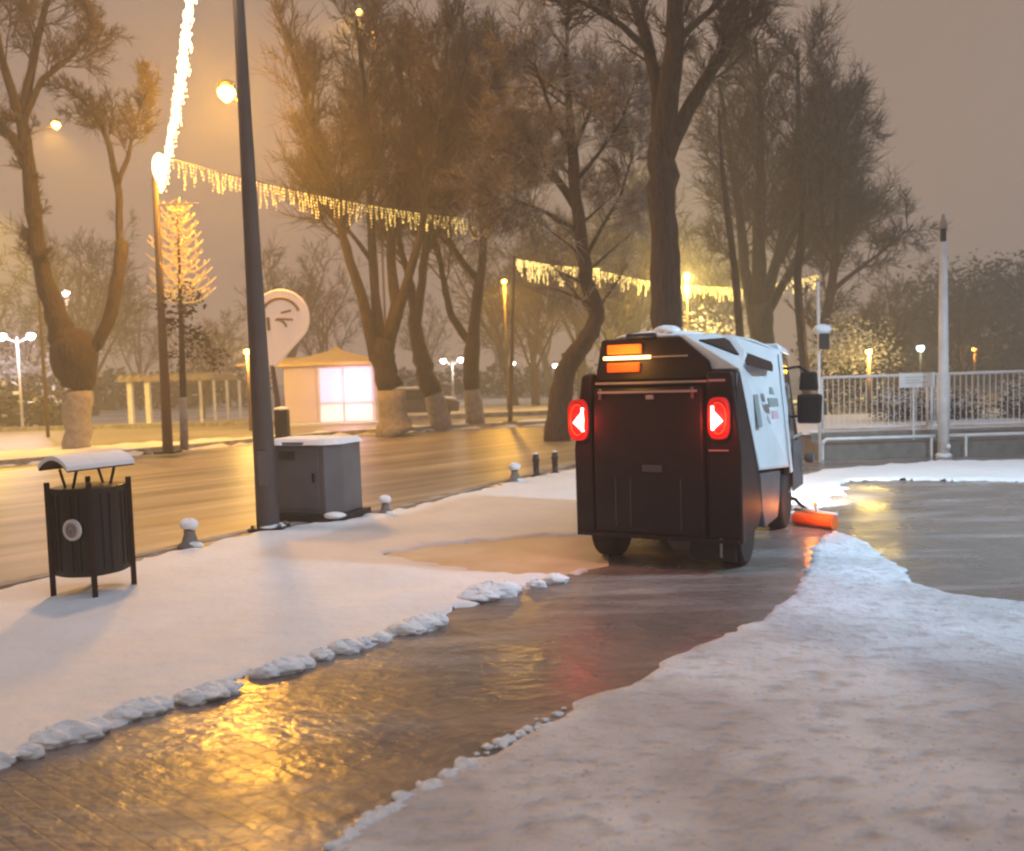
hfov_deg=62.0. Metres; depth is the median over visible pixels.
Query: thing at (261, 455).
service door
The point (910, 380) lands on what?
sign
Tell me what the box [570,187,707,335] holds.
park tree
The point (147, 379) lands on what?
pergola
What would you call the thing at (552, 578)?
snow clump
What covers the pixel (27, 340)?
park tree
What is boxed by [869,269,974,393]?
park tree
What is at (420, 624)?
snow clump
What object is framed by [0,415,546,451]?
pavement
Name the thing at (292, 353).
park tree
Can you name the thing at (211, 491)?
road
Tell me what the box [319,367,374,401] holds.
lit window
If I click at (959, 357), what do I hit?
park tree
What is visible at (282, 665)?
snow clump
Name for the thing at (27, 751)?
snow clump
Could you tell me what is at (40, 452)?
verge
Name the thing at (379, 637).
snow clump
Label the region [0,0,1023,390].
sky
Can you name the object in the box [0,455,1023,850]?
plaza
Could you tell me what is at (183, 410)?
lit young tree
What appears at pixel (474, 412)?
tall tree
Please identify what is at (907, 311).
park tree
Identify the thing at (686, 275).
sodium lamp
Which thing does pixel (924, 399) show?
snowy shrub
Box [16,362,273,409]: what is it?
thicket
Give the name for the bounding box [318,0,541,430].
tall tree
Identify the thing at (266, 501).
street column
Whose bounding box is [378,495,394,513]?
kerb stud
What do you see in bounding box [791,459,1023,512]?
snow
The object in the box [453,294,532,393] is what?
park tree
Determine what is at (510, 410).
garland post
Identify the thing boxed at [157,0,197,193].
light garland
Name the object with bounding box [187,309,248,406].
park tree
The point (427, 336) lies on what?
park tree
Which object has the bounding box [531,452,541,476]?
bollard
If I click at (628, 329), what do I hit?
park tree
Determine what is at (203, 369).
park tree
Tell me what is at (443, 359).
park lamp
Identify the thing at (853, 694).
snow
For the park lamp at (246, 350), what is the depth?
33.91 m
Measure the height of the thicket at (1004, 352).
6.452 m
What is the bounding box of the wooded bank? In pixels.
[887,248,1023,385]
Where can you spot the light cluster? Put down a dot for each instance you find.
(157, 159)
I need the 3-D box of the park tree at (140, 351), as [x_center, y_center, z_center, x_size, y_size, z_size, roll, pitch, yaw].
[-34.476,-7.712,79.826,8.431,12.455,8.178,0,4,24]
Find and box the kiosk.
[235,347,396,426]
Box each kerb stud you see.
[177,518,202,549]
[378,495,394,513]
[507,462,524,482]
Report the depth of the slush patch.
8.29 m
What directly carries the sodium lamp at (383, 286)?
on the ground
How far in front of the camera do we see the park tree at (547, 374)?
69.08 m
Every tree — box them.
[0,0,166,448]
[0,212,167,389]
[0,241,25,369]
[0,283,51,417]
[3,207,173,415]
[92,277,178,405]
[147,198,230,449]
[152,308,247,418]
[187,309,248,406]
[227,225,348,406]
[240,0,509,436]
[280,257,370,355]
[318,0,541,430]
[375,0,591,423]
[396,280,466,371]
[416,215,589,404]
[426,0,690,441]
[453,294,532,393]
[454,239,582,405]
[478,162,693,398]
[484,206,573,396]
[524,206,690,360]
[535,0,799,329]
[550,150,691,334]
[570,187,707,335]
[632,201,737,332]
[677,0,925,343]
[681,215,772,334]
[712,108,743,336]
[759,78,951,414]
[777,136,818,393]
[791,277,918,388]
[846,285,924,410]
[853,253,948,395]
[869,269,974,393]
[904,276,1005,396]
[934,276,1021,386]
[962,283,1021,369]
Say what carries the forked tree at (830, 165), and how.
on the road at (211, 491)
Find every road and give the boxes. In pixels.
[0,381,1023,581]
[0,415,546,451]
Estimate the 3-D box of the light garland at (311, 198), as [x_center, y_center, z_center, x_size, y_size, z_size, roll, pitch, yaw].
[-4.928,-6.818,26.781,0.150,1.131,11.815,1,5,42]
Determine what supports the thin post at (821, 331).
on the plaza
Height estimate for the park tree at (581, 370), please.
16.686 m
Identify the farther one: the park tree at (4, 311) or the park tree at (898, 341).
the park tree at (4, 311)
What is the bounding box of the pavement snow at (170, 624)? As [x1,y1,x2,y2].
[0,468,589,768]
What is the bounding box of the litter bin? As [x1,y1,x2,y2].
[38,449,136,597]
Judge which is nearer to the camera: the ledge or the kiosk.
the ledge
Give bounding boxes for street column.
[233,0,290,532]
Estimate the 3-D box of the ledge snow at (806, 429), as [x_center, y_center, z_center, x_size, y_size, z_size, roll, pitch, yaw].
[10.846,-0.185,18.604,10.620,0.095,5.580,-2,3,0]
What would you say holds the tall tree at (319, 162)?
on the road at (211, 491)
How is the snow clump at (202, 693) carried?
on the plaza
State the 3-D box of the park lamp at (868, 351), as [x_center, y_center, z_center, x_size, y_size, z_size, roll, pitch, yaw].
[10.889,-1.191,25.995,0.181,2.385,0.181,-2,3,0]
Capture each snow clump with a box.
[0,742,44,764]
[28,716,111,749]
[102,696,173,721]
[173,679,243,705]
[248,653,316,678]
[308,638,364,660]
[356,631,392,645]
[384,612,448,635]
[458,579,522,601]
[525,572,569,588]
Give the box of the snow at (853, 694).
[331,530,1023,850]
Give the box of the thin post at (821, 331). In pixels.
[812,281,831,461]
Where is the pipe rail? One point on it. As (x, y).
(932, 436)
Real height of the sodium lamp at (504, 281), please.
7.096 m
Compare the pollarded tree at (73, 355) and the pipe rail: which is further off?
the pollarded tree at (73, 355)
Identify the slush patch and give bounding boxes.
[385,535,608,574]
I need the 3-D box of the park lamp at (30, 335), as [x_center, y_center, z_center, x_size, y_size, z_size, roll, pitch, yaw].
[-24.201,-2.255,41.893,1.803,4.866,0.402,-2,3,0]
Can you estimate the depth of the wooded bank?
64.14 m
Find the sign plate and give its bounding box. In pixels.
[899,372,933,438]
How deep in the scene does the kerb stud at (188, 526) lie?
9.12 m
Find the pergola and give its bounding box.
[117,372,241,423]
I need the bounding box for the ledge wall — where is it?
[803,436,1023,460]
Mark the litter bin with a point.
(90, 528)
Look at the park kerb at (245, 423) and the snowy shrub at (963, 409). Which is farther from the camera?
the park kerb at (245, 423)
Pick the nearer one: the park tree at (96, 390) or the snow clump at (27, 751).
the snow clump at (27, 751)
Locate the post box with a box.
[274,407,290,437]
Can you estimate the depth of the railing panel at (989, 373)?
16.07 m
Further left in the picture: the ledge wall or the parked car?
the parked car
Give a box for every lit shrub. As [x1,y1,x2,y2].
[637,304,749,337]
[794,311,905,414]
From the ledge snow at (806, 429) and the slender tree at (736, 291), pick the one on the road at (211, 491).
the slender tree at (736, 291)
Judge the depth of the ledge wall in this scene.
15.78 m
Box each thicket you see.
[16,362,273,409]
[397,360,597,396]
[790,300,1023,389]
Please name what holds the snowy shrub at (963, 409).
on the ledge wall
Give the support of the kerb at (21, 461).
on the road at (211, 491)
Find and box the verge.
[0,396,892,466]
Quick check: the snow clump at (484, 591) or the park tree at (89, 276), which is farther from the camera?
the park tree at (89, 276)
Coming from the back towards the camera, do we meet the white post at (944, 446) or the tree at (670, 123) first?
the tree at (670, 123)
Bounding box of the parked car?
[395,387,459,413]
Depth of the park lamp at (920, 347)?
39.88 m
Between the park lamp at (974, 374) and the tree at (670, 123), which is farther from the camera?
the park lamp at (974, 374)
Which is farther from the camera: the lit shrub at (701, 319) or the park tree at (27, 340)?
the park tree at (27, 340)
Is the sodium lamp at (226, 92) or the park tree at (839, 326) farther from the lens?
the park tree at (839, 326)
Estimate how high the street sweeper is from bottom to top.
2.158 m
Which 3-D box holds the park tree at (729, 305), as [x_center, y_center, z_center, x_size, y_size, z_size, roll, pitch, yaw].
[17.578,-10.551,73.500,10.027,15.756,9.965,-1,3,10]
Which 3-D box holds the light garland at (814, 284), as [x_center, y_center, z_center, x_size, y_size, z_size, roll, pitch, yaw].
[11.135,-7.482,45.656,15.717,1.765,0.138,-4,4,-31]
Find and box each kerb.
[0,396,903,464]
[0,410,547,431]
[0,462,574,587]
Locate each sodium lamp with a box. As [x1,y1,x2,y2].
[31,119,60,436]
[217,79,237,102]
[356,7,385,327]
[501,278,508,409]
[684,271,689,330]
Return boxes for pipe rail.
[821,432,1023,459]
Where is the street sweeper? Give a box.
[568,325,838,564]
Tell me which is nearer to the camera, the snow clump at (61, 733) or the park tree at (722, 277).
the snow clump at (61, 733)
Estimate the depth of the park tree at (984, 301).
59.63 m
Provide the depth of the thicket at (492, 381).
75.82 m
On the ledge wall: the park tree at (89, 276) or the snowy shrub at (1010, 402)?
the snowy shrub at (1010, 402)
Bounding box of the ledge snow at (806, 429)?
[795,409,1023,434]
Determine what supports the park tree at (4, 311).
on the ground
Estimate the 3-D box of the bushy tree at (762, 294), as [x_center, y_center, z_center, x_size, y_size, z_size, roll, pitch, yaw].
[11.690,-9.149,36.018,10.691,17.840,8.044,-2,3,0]
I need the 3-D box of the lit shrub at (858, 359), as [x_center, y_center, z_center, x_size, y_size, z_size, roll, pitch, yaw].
[11.257,-2.090,28.440,3.336,3.506,2.504,-2,3,0]
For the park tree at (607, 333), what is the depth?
46.99 m
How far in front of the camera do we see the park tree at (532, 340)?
50.69 m
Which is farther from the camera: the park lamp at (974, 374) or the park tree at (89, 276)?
the park tree at (89, 276)
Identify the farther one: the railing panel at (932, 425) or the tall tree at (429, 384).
the tall tree at (429, 384)
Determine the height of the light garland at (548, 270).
1.116 m
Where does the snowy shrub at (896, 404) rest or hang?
on the ledge wall
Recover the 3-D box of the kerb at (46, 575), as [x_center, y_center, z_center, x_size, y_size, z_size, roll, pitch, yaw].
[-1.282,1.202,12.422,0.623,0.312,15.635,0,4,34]
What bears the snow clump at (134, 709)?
on the pavement snow at (170, 624)
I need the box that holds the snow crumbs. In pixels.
[322,707,566,850]
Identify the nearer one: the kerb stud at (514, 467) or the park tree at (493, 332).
the kerb stud at (514, 467)
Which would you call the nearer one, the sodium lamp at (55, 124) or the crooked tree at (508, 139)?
the crooked tree at (508, 139)
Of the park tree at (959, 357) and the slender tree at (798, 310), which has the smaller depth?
the slender tree at (798, 310)
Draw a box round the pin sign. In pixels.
[264,289,309,407]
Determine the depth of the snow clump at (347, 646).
5.45 m
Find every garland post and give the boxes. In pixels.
[152,173,197,453]
[503,256,517,422]
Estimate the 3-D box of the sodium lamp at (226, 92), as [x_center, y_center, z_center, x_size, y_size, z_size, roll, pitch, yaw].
[-7.575,-4.407,23.765,0.759,10.246,0.482,-2,3,0]
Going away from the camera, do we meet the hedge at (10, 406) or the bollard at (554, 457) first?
the bollard at (554, 457)
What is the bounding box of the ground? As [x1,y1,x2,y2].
[0,368,935,426]
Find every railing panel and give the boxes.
[821,374,928,432]
[930,373,937,428]
[949,370,1023,428]
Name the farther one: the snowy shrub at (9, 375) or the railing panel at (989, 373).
the snowy shrub at (9, 375)
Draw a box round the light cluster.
[152,153,166,183]
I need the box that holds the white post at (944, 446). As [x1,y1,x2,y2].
[935,214,951,457]
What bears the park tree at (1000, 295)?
on the ground
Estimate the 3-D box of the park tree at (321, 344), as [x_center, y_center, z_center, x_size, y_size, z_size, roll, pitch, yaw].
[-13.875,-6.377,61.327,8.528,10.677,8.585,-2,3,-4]
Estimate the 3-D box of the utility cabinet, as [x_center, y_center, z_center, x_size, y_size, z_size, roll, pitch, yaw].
[-2.496,0.667,10.860,1.134,1.044,0.812,-1,4,20]
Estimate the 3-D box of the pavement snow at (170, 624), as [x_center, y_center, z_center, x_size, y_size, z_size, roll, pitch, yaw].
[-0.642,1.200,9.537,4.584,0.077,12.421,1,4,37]
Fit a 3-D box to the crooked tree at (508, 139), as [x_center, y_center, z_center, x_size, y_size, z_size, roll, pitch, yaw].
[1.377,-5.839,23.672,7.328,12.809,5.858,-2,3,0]
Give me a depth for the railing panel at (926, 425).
16.13 m
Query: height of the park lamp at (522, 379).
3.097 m
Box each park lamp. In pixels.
[0,330,35,426]
[244,347,251,430]
[440,355,462,396]
[514,359,529,398]
[866,347,871,413]
[917,343,924,395]
[972,347,975,396]
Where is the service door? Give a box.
[257,451,267,484]
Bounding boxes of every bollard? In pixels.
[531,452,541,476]
[551,450,559,472]
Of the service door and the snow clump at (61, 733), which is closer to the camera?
the snow clump at (61, 733)
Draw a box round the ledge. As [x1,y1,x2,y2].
[798,426,1023,443]
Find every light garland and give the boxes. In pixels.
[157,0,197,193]
[173,159,473,236]
[516,258,599,286]
[601,271,818,301]
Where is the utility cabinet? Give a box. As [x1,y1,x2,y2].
[274,435,370,522]
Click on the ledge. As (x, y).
(811, 437)
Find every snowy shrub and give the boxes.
[0,347,62,397]
[865,381,933,421]
[895,388,957,420]
[925,386,991,419]
[986,373,1023,418]
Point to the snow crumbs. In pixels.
(372, 817)
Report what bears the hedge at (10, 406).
on the ground
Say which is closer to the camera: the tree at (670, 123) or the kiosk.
the tree at (670, 123)
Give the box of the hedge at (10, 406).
[0,377,96,426]
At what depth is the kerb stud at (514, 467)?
13.82 m
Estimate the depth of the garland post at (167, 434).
22.59 m

